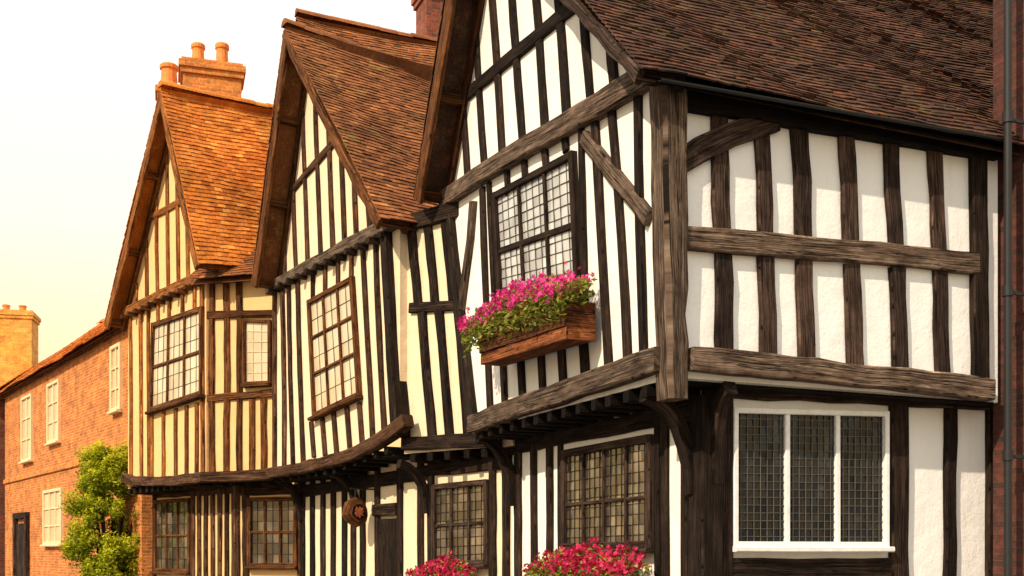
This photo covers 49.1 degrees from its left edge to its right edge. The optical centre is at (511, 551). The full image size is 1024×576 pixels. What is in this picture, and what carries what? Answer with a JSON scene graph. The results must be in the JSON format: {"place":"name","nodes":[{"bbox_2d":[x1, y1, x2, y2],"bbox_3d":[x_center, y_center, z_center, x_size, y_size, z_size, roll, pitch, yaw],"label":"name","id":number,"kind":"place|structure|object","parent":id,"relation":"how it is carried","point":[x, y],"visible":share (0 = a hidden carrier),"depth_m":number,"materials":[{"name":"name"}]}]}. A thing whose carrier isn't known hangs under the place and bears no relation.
{"place":"outdoors","nodes":[
{"label":"outdoors","id":0,"kind":"place"},
{"bbox_2d":[0,0,415,450],"label":"sky","id":1,"kind":"structure","parent":0,"point":[78,78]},
{"bbox_2d":[413,0,1023,575],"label":"timber framed house","id":2,"kind":"structure","parent":0,"point":[771,226],"depth_m":12.25,"materials":[{"name":"white paint"}]},
{"bbox_2d":[456,261,597,366],"bbox_3d":[0.114,-2.830,13.317,0.580,1.080,3.023,0,0,-23],"label":"window box","id":3,"kind":"object","parent":2,"relation":"attached to","point":[517,314],"visible":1,"depth_m":12.75,"materials":[{"name":"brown wood"}]},
{"bbox_2d":[491,150,580,292],"bbox_3d":[0.263,-3.868,13.771,0.196,1.828,2.561,0,0,-24],"label":"window","id":4,"kind":"structure","parent":2,"relation":"in","point":[515,233],"depth_m":13.66,"materials":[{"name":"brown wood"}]},
{"bbox_2d":[521,537,650,575],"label":"window box","id":5,"kind":"object","parent":2,"relation":"attached to","point":[583,562],"visible":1,"depth_m":12.95,"materials":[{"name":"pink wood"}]},
{"bbox_2d":[555,434,653,553],"bbox_3d":[1.092,-0.635,13.373,0.196,1.342,2.312,0,0,-24],"label":"window","id":6,"kind":"structure","parent":2,"relation":"in","point":[598,470],"depth_m":13.26,"materials":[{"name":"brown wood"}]},
{"bbox_2d":[733,407,894,551],"bbox_3d":[3.228,-0.778,12.011,2.080,1.564,0.196,0,0,-24],"label":"window","id":7,"kind":"structure","parent":2,"relation":"in","point":[848,440],"depth_m":12.02,"materials":[{"name":"glass"}]},
{"label":"pavement","id":8,"kind":"structure","parent":0,"visible":0},
{"bbox_2d":[0,304,43,575],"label":"brick house","id":9,"kind":"structure","parent":8,"relation":"on","point":[18,342],"depth_m":42.98,"materials":[{"name":"orange brick"}]},
{"bbox_2d":[0,318,151,575],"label":"brick house","id":10,"kind":"structure","parent":8,"relation":"on","point":[63,404],"depth_m":31.53,"materials":[{"name":"orange brick"}]},
{"bbox_2d":[12,512,29,575],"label":"door","id":11,"kind":"structure","parent":10,"relation":"in","point":[20,532],"depth_m":35.24,"materials":[{"name":"brown wood"}]},
{"bbox_2d":[18,393,33,464],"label":"window","id":12,"kind":"structure","parent":10,"relation":"in","point":[26,402],"depth_m":34.65,"materials":[{"name":"beige paint"}]},
{"bbox_2d":[40,487,63,546],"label":"window","id":13,"kind":"structure","parent":10,"relation":"in","point":[52,516],"depth_m":31.92,"materials":[{"name":"beige paint"}]},
{"bbox_2d":[44,379,60,445],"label":"window","id":14,"kind":"structure","parent":10,"relation":"in","point":[53,389],"depth_m":31.81,"materials":[{"name":"beige paint"}]},
{"bbox_2d":[107,342,122,414],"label":"window","id":15,"kind":"structure","parent":10,"relation":"in","point":[115,351],"depth_m":26.67,"materials":[{"name":"beige paint"}]},
{"bbox_2d":[58,438,146,575],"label":"shrub","id":16,"kind":"object","parent":8,"relation":"on","point":[103,468],"visible":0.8,"depth_m":25.37,"materials":[{"name":"green plant"}]},
{"bbox_2d":[104,42,299,575],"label":"timber framed house","id":17,"kind":"structure","parent":8,"relation":"on","point":[189,307],"depth_m":22.30,"materials":[{"name":"beige paint"}]},
{"bbox_2d":[150,498,190,575],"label":"window","id":18,"kind":"structure","parent":17,"relation":"in","point":[171,517],"depth_m":24.27,"materials":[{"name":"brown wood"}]},
{"bbox_2d":[145,306,205,414],"bbox_3d":[-6.796,-3.855,22.578,0.196,1.915,2.809,0,0,-39],"label":"window","id":19,"kind":"structure","parent":17,"relation":"in","point":[170,387],"depth_m":22.54,"materials":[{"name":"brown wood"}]},
{"bbox_2d":[240,319,271,387],"bbox_3d":[-4.834,-3.775,21.201,0.603,1.311,0.195,0,0,17],"label":"window","id":20,"kind":"structure","parent":17,"relation":"in","point":[256,333],"depth_m":21.22,"materials":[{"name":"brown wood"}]},
{"bbox_2d":[245,497,297,569],"bbox_3d":[-4.619,-0.360,21.569,1.081,1.404,0.196,0,0,17],"label":"window","id":21,"kind":"structure","parent":17,"relation":"in","point":[272,523],"depth_m":21.58,"materials":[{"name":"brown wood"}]},
{"bbox_2d":[251,0,514,575],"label":"timber framed house","id":22,"kind":"structure","parent":8,"relation":"on","point":[351,273],"depth_m":18.54,"materials":[{"name":"beige paint"}]},
{"bbox_2d":[306,276,363,420],"bbox_3d":[-3.005,-3.382,18.805,0.196,2.217,2.034,0,0,-35],"label":"window","id":23,"kind":"structure","parent":22,"relation":"in","point":[328,340],"depth_m":18.80,"materials":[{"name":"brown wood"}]},
{"bbox_2d":[342,488,373,527],"bbox_3d":[-2.571,-0.740,18.795,0.596,0.664,0.264,0,0,-35],"label":"hanging sign","id":24,"kind":"object","parent":22,"relation":"attached to","point":[354,513],"visible":1,"depth_m":18.66,"materials":[{"name":"brown wood"}]},
{"bbox_2d":[372,503,396,575],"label":"door","id":25,"kind":"structure","parent":22,"relation":"in","point":[387,528],"depth_m":18.51,"materials":[{"name":"brown wood"}]},
{"bbox_2d":[405,551,475,575],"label":"window box","id":26,"kind":"object","parent":22,"relation":"attached to","point":[437,568],"visible":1,"depth_m":16.55,"materials":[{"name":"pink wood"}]},
{"bbox_2d":[431,479,488,569],"bbox_3d":[-0.788,-0.384,16.804,0.197,1.358,1.353,0,0,-42],"label":"window","id":27,"kind":"structure","parent":22,"relation":"in","point":[466,518],"depth_m":16.79,"materials":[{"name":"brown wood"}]},
{"bbox_2d":[993,0,1023,575],"bbox_3d":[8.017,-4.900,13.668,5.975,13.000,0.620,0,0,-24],"label":"brick house","id":28,"kind":"structure","parent":8,"relation":"on","point":[1008,407],"depth_m":12.60,"materials":[{"name":"brown brick"}]}
]}

